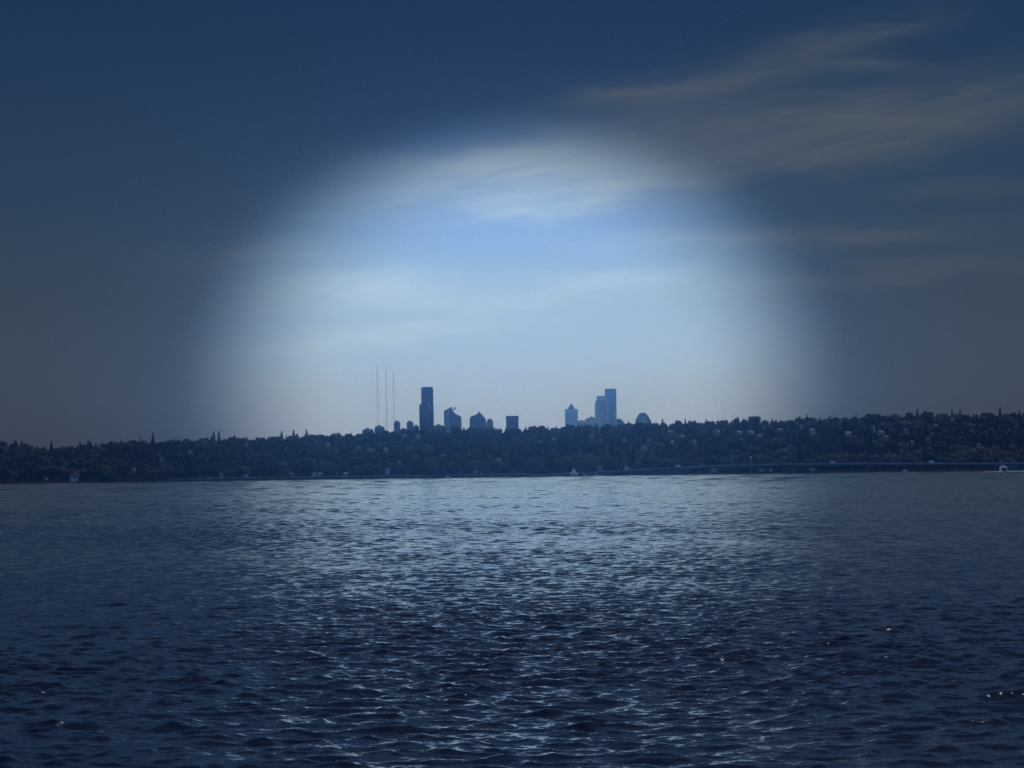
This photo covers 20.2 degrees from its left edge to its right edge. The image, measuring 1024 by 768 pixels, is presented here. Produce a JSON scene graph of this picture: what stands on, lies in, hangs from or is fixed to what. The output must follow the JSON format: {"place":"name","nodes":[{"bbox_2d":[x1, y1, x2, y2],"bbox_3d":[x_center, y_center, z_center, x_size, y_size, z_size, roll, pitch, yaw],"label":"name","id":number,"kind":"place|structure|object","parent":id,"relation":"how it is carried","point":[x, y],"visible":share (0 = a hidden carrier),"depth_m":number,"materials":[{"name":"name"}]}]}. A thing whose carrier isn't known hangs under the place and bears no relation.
{"place":"outdoors","nodes":[
{"label":"outdoors","id":0,"kind":"place"},
{"bbox_2d":[0,469,1023,767],"bbox_3d":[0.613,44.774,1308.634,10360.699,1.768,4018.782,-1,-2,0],"label":"water","id":1,"kind":"structure","parent":0,"point":[872,619],"depth_m":95.44,"materials":[{"name":"blue liquid"}]},
{"bbox_2d":[569,468,577,475],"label":"sailboat","id":2,"kind":"object","parent":1,"relation":"on","point":[573,471],"visible":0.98,"depth_m":2798.99,"materials":[{"name":"white fabric"}]},
{"bbox_2d":[532,463,1023,475],"bbox_3d":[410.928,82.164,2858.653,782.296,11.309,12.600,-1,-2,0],"label":"bridge","id":3,"kind":"structure","parent":1,"relation":"in","point":[665,470],"depth_m":2852.73,"materials":[{"name":"concrete"}]},
{"bbox_2d":[999,466,1006,470],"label":"motor yacht","id":4,"kind":"object","parent":1,"relation":"on","point":[1003,468],"visible":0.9,"depth_m":1994.93,"materials":[{"name":"white paint"}]},
{"bbox_2d":[0,0,1023,449],"label":"sky","id":5,"kind":"structure","parent":0,"point":[228,217],"materials":[{"name":"blue"}]},
{"bbox_2d":[1,421,1023,482],"bbox_3d":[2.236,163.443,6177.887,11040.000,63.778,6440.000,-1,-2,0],"label":"terrain","id":6,"kind":"structure","parent":0,"point":[117,478],"depth_m":3002.09,"materials":[{"name":"green plant"}]},
{"bbox_2d":[0,466,8,480],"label":"broadleaf tree","id":7,"kind":"object","parent":6,"relation":"on","point":[4,470],"visible":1,"depth_m":3012.63,"materials":[{"name":"green plant"}]},
{"bbox_2d":[28,465,35,480],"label":"conifer tree","id":8,"kind":"object","parent":6,"relation":"on","point":[31,477],"visible":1,"depth_m":3006.82,"materials":[{"name":"green plant"}]},
{"bbox_2d":[34,467,45,480],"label":"broadleaf tree","id":9,"kind":"object","parent":6,"relation":"on","point":[38,471],"visible":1,"depth_m":3011.57,"materials":[{"name":"green plant"}]},
{"bbox_2d":[70,473,78,481],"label":"boathouse","id":10,"kind":"object","parent":6,"relation":"on","point":[74,477],"visible":0.88,"depth_m":2993.11,"materials":[{"name":"white paint"}]},
{"bbox_2d":[76,469,86,476],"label":"broadleaf tree","id":11,"kind":"object","parent":6,"relation":"on","point":[82,471],"visible":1,"depth_m":3012.49,"materials":[{"name":"green plant"}]},
{"bbox_2d":[100,465,116,478],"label":"broadleaf tree","id":12,"kind":"object","parent":6,"relation":"on","point":[107,471],"visible":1,"depth_m":3001.58,"materials":[{"name":"green plant"}]},
{"bbox_2d":[158,441,172,449],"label":"broadleaf tree","id":13,"kind":"object","parent":6,"relation":"on","point":[162,445],"visible":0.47,"depth_m":3449.22,"materials":[{"name":"green plant"}]},
{"bbox_2d":[167,439,181,447],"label":"broadleaf tree","id":14,"kind":"object","parent":6,"relation":"on","point":[176,442],"visible":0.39,"depth_m":3487.77,"materials":[{"name":"green plant"}]},
{"bbox_2d":[213,468,223,475],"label":"broadleaf tree","id":15,"kind":"object","parent":6,"relation":"on","point":[218,470],"visible":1,"depth_m":3015.18,"materials":[{"name":"green plant"}]},
{"bbox_2d":[232,466,244,476],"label":"broadleaf tree","id":16,"kind":"object","parent":6,"relation":"on","point":[237,470],"visible":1,"depth_m":3002.32,"materials":[{"name":"green plant"}]},
{"bbox_2d":[239,466,250,476],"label":"broadleaf tree","id":17,"kind":"object","parent":6,"relation":"on","point":[246,470],"visible":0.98,"depth_m":3027.06,"materials":[{"name":"green plant"}]},
{"bbox_2d":[271,439,289,446],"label":"broadleaf tree","id":18,"kind":"object","parent":6,"relation":"on","point":[277,442],"visible":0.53,"depth_m":3405.92,"materials":[{"name":"green plant"}]},
{"bbox_2d":[288,436,299,449],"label":"broadleaf tree","id":19,"kind":"object","parent":6,"relation":"on","point":[292,440],"visible":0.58,"depth_m":3405.11,"materials":[{"name":"green plant"}]},
{"bbox_2d":[329,435,341,446],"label":"broadleaf tree","id":20,"kind":"object","parent":6,"relation":"on","point":[334,438],"visible":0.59,"depth_m":3451.36,"materials":[{"name":"green plant"}]},
{"bbox_2d":[168,472,530,479],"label":"seawall","id":21,"kind":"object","parent":6,"relation":"on","point":[449,474],"visible":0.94,"depth_m":3002.53,"materials":[{"name":"concrete"}]},
{"bbox_2d":[355,433,366,445],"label":"broadleaf tree","id":22,"kind":"object","parent":6,"relation":"on","point":[361,436],"visible":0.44,"depth_m":3521.18,"materials":[{"name":"green plant"}]},
{"bbox_2d":[362,428,373,438],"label":"office block","id":23,"kind":"structure","parent":6,"relation":"on","point":[366,430],"depth_m":4590.97,"materials":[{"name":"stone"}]},
{"bbox_2d":[375,425,384,433],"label":"office block","id":24,"kind":"structure","parent":6,"relation":"on","point":[379,428],"depth_m":4691.05,"materials":[{"name":"stone"}]},
{"bbox_2d":[379,432,389,442],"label":"broadleaf tree","id":25,"kind":"object","parent":6,"relation":"on","point":[384,436],"visible":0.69,"depth_m":3453.68,"materials":[{"name":"green plant"}]},
{"bbox_2d":[385,467,389,474],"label":"house","id":26,"kind":"structure","parent":6,"relation":"on","point":[387,471],"depth_m":3008.83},
{"bbox_2d":[390,433,402,440],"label":"broadleaf tree","id":27,"kind":"object","parent":6,"relation":"on","point":[396,437],"visible":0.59,"depth_m":3443.04,"materials":[{"name":"green plant"}]},
{"bbox_2d":[394,420,399,432],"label":"office block","id":28,"kind":"structure","parent":6,"relation":"on","point":[397,426],"depth_m":4891.15,"materials":[{"name":"stone"}]},
{"bbox_2d":[407,420,412,431],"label":"office block","id":29,"kind":"structure","parent":6,"relation":"on","point":[409,425],"depth_m":4891.19,"materials":[{"name":"stone"}]},
{"bbox_2d":[419,387,433,437],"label":"skyscraper","id":30,"kind":"structure","parent":6,"relation":"on","point":[426,413],"depth_m":5186.55,"materials":[{"name":"blue glass"}]},
{"bbox_2d":[434,424,442,430],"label":"office block","id":31,"kind":"structure","parent":6,"relation":"on","point":[437,426],"depth_m":5291.07,"materials":[{"name":"stone"}]},
{"bbox_2d":[444,407,461,429],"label":"skyscraper","id":32,"kind":"structure","parent":6,"relation":"on","point":[452,418],"depth_m":5684.48,"materials":[{"name":"stone"}]},
{"bbox_2d":[465,427,476,433],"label":"broadleaf tree","id":33,"kind":"object","parent":6,"relation":"on","point":[469,430],"visible":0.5,"depth_m":3487.19,"materials":[{"name":"green plant"}]},
{"bbox_2d":[470,460,483,472],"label":"broadleaf tree","id":34,"kind":"object","parent":6,"relation":"on","point":[476,465],"visible":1,"depth_m":3014.39,"materials":[{"name":"green plant"}]},
{"bbox_2d":[470,412,485,428],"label":"office tower","id":35,"kind":"structure","parent":6,"relation":"on","point":[478,420],"depth_m":5485.39,"materials":[{"name":"stone"}]},
{"bbox_2d":[479,459,489,471],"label":"broadleaf tree","id":36,"kind":"object","parent":6,"relation":"on","point":[484,464],"visible":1,"depth_m":3027.08,"materials":[{"name":"green plant"}]},
{"bbox_2d":[486,419,492,432],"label":"office block","id":37,"kind":"structure","parent":6,"relation":"on","point":[489,422],"depth_m":5390.20,"materials":[{"name":"stone"}]},
{"bbox_2d":[0,465,997,481],"bbox_3d":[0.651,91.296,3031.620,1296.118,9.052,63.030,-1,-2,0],"label":"shore scrub","id":38,"kind":"object","parent":6,"relation":"on","point":[140,476],"visible":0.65,"depth_m":3015.39,"materials":[{"name":"green plant"}]},
{"bbox_2d":[0,468,1020,482],"bbox_3d":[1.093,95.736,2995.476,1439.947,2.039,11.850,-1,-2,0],"label":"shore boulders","id":39,"kind":"object","parent":6,"relation":"on","point":[529,475],"visible":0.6,"depth_m":2991.43,"materials":[{"name":"grey stone"}]},
{"bbox_2d":[0,410,1023,479],"bbox_3d":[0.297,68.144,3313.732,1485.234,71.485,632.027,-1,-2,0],"label":"woodland","id":40,"kind":"object","parent":6,"relation":"on","point":[968,436],"visible":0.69,"depth_m":3274.30,"materials":[{"name":"green plant"}]},
{"bbox_2d":[506,416,518,431],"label":"office tower","id":41,"kind":"structure","parent":6,"relation":"on","point":[512,422],"depth_m":5089.18,"materials":[{"name":"stone"}]},
{"bbox_2d":[526,429,544,439],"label":"broadleaf tree","id":42,"kind":"object","parent":6,"relation":"on","point":[537,433],"visible":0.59,"depth_m":3445.52,"materials":[{"name":"green plant"}]},
{"bbox_2d":[565,404,577,427],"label":"pyramid roof tower","id":43,"kind":"structure","parent":6,"relation":"on","point":[571,414],"depth_m":8182.68,"materials":[{"name":"stone"}]},
{"bbox_2d":[573,427,578,443],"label":"conifer tree","id":44,"kind":"object","parent":6,"relation":"on","point":[575,437],"visible":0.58,"depth_m":3376.77,"materials":[{"name":"green plant"}]},
{"bbox_2d":[573,428,587,438],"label":"broadleaf tree","id":45,"kind":"object","parent":6,"relation":"on","point":[581,433],"visible":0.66,"depth_m":3417.17,"materials":[{"name":"green plant"}]},
{"bbox_2d":[578,420,584,425],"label":"office block","id":46,"kind":"structure","parent":6,"relation":"on","point":[581,422],"depth_m":7986.36,"materials":[{"name":"stone"}]},
{"bbox_2d":[577,425,588,436],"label":"broadleaf tree","id":47,"kind":"object","parent":6,"relation":"on","point":[580,427],"visible":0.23,"depth_m":3454.24,"materials":[{"name":"green plant"}]},
{"bbox_2d":[585,417,594,426],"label":"office block","id":48,"kind":"structure","parent":6,"relation":"on","point":[590,421],"depth_m":8084.45,"materials":[{"name":"stone"}]},
{"bbox_2d":[595,396,604,429],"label":"rounded skyscraper","id":49,"kind":"structure","parent":6,"relation":"on","point":[600,411],"depth_m":8283.15,"materials":[{"name":"glass"}]},
{"bbox_2d":[605,389,616,425],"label":"skyscraper","id":50,"kind":"structure","parent":6,"relation":"on","point":[610,409],"depth_m":8037.52,"materials":[{"name":"blue glass"}]},
{"bbox_2d":[605,460,616,469],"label":"broadleaf tree","id":51,"kind":"object","parent":6,"relation":"on","point":[611,464],"visible":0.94,"depth_m":3002.02,"materials":[{"name":"green plant"}]},
{"bbox_2d":[617,419,624,425],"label":"office block","id":52,"kind":"structure","parent":6,"relation":"on","point":[619,421],"depth_m":6991.28,"materials":[{"name":"stone"}]},
{"bbox_2d":[628,448,635,468],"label":"conifer tree","id":53,"kind":"object","parent":6,"relation":"on","point":[632,458],"visible":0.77,"depth_m":3039.46,"materials":[{"name":"green plant"}]},
{"bbox_2d":[629,456,647,468],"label":"broadleaf tree","id":54,"kind":"object","parent":6,"relation":"on","point":[640,458],"visible":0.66,"depth_m":3039.61,"materials":[{"name":"green plant"}]},
{"bbox_2d":[635,413,650,424],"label":"domed building","id":55,"kind":"structure","parent":6,"relation":"on","point":[644,418],"depth_m":6286.30,"materials":[{"name":"stone"}]},
{"bbox_2d":[640,445,646,451],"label":"house","id":56,"kind":"structure","parent":6,"relation":"on","point":[643,447],"depth_m":3266.65,"materials":[{"name":"grey"}]},
{"bbox_2d":[642,454,649,468],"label":"conifer tree","id":57,"kind":"object","parent":6,"relation":"on","point":[645,465],"visible":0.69,"depth_m":3011.94,"materials":[{"name":"green plant"}]},
{"bbox_2d":[640,422,653,433],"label":"broadleaf tree","id":58,"kind":"object","parent":6,"relation":"on","point":[648,426],"visible":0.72,"depth_m":3494.04,"materials":[{"name":"green plant"}]},
{"bbox_2d":[643,456,658,464],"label":"broadleaf tree","id":59,"kind":"object","parent":6,"relation":"on","point":[651,460],"visible":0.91,"depth_m":3028.72,"materials":[{"name":"green plant"}]},
{"bbox_2d":[667,430,673,438],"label":"house","id":60,"kind":"structure","parent":6,"relation":"on","point":[669,432],"depth_m":3513.47,"materials":[{"name":"grey"}]},
{"bbox_2d":[666,457,682,466],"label":"broadleaf tree","id":61,"kind":"object","parent":6,"relation":"on","point":[674,462],"visible":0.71,"depth_m":3000.38,"materials":[{"name":"green plant"}]},
{"bbox_2d":[691,420,699,442],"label":"conifer tree","id":62,"kind":"object","parent":6,"relation":"on","point":[695,430],"visible":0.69,"depth_m":3416.59,"materials":[{"name":"green plant"}]},
{"bbox_2d":[703,457,717,468],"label":"broadleaf tree","id":63,"kind":"object","parent":6,"relation":"on","point":[711,461],"visible":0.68,"depth_m":3009.21,"materials":[{"name":"green plant"}]},
{"bbox_2d":[713,429,720,435],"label":"house","id":64,"kind":"structure","parent":6,"relation":"on","point":[716,432],"depth_m":3494.15,"materials":[{"name":"grey"}]},
{"bbox_2d":[712,421,731,430],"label":"broadleaf tree","id":65,"kind":"object","parent":6,"relation":"on","point":[720,424],"visible":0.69,"depth_m":3531.39,"materials":[{"name":"green plant"}]},
{"bbox_2d":[739,453,755,462],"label":"broadleaf tree","id":66,"kind":"object","parent":6,"relation":"on","point":[743,457],"visible":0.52,"depth_m":3037.55,"materials":[{"name":"green plant"}]},
{"bbox_2d":[765,437,781,450],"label":"broadleaf tree","id":67,"kind":"object","parent":6,"relation":"on","point":[773,440],"visible":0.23,"depth_m":3233.76,"materials":[{"name":"green plant"}]},
{"bbox_2d":[772,442,784,452],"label":"broadleaf tree","id":68,"kind":"object","parent":6,"relation":"on","point":[777,445],"visible":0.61,"depth_m":3137.17,"materials":[{"name":"green plant"}]},
{"bbox_2d":[773,459,784,470],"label":"broadleaf tree","id":69,"kind":"object","parent":6,"relation":"on","point":[778,461],"visible":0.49,"depth_m":3010.64,"materials":[{"name":"green plant"}]},
{"bbox_2d":[769,448,791,458],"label":"broadleaf tree","id":70,"kind":"object","parent":6,"relation":"on","point":[780,453],"visible":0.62,"depth_m":3083.44,"materials":[{"name":"green plant"}]},
{"bbox_2d":[795,454,803,470],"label":"conifer tree","id":71,"kind":"object","parent":6,"relation":"on","point":[799,468],"visible":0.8,"depth_m":3003.92,"materials":[{"name":"green plant"}]},
{"bbox_2d":[821,456,834,466],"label":"broadleaf tree","id":72,"kind":"object","parent":6,"relation":"on","point":[826,459],"visible":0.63,"depth_m":3012.07,"materials":[{"name":"green plant"}]},
{"bbox_2d":[827,454,841,461],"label":"broadleaf tree","id":73,"kind":"object","parent":6,"relation":"on","point":[832,456],"visible":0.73,"depth_m":3028.15,"materials":[{"name":"green plant"}]},
{"bbox_2d":[839,419,854,433],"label":"broadleaf tree","id":74,"kind":"object","parent":6,"relation":"on","point":[847,425],"visible":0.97,"depth_m":3452.68,"materials":[{"name":"green plant"}]},
{"bbox_2d":[845,430,851,436],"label":"house","id":75,"kind":"structure","parent":6,"relation":"on","point":[848,433],"depth_m":3430.71,"materials":[{"name":"grey"}]},
{"bbox_2d":[862,415,871,427],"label":"broadleaf tree","id":76,"kind":"object","parent":6,"relation":"on","point":[867,419],"visible":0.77,"depth_m":3528.42,"materials":[{"name":"green plant"}]},
{"bbox_2d":[868,415,884,431],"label":"broadleaf tree","id":77,"kind":"object","parent":6,"relation":"on","point":[875,420],"visible":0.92,"depth_m":3495.87,"materials":[{"name":"green plant"}]},
{"bbox_2d":[902,457,914,467],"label":"broadleaf tree","id":78,"kind":"object","parent":6,"relation":"on","point":[909,460],"visible":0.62,"depth_m":3001.09,"materials":[{"name":"green plant"}]},
{"bbox_2d":[920,447,929,467],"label":"conifer tree","id":79,"kind":"object","parent":6,"relation":"on","point":[923,458],"visible":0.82,"depth_m":3015.48,"materials":[{"name":"green plant"}]},
{"bbox_2d":[924,452,938,466],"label":"broadleaf tree","id":80,"kind":"object","parent":6,"relation":"on","point":[933,457],"visible":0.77,"depth_m":3012.59,"materials":[{"name":"green plant"}]},
{"bbox_2d":[933,428,939,443],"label":"conifer tree","id":81,"kind":"object","parent":6,"relation":"on","point":[937,438],"visible":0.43,"depth_m":3203.07,"materials":[{"name":"green plant"}]},
{"bbox_2d":[978,422,997,431],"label":"broadleaf tree","id":82,"kind":"object","parent":6,"relation":"on","point":[985,427],"visible":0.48,"depth_m":3373.28,"materials":[{"name":"green plant"}]},
{"bbox_2d":[990,455,1000,465],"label":"broadleaf tree","id":83,"kind":"object","parent":6,"relation":"on","point":[996,458],"visible":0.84,"depth_m":3010.54,"materials":[{"name":"green plant"}]},
{"bbox_2d":[1002,457,1011,465],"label":"broadleaf tree","id":84,"kind":"object","parent":6,"relation":"on","point":[1006,460],"visible":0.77,"depth_m":3003.64,"materials":[{"name":"green plant"}]},
{"bbox_2d":[998,459,1017,467],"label":"long building","id":85,"kind":"structure","parent":6,"relation":"on","point":[1007,466],"depth_m":3004.59,"materials":[{"name":"grey"}]},
{"bbox_2d":[1014,455,1023,462],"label":"broadleaf tree","id":86,"kind":"object","parent":6,"relation":"on","point":[1019,458],"visible":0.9,"depth_m":3004.31,"materials":[{"name":"green plant"}]},
{"bbox_2d":[734,430,741,435],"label":"house","id":87,"kind":"structure","parent":0,"point":[739,432],"depth_m":3469.42,"materials":[{"name":"grey"}]}
]}

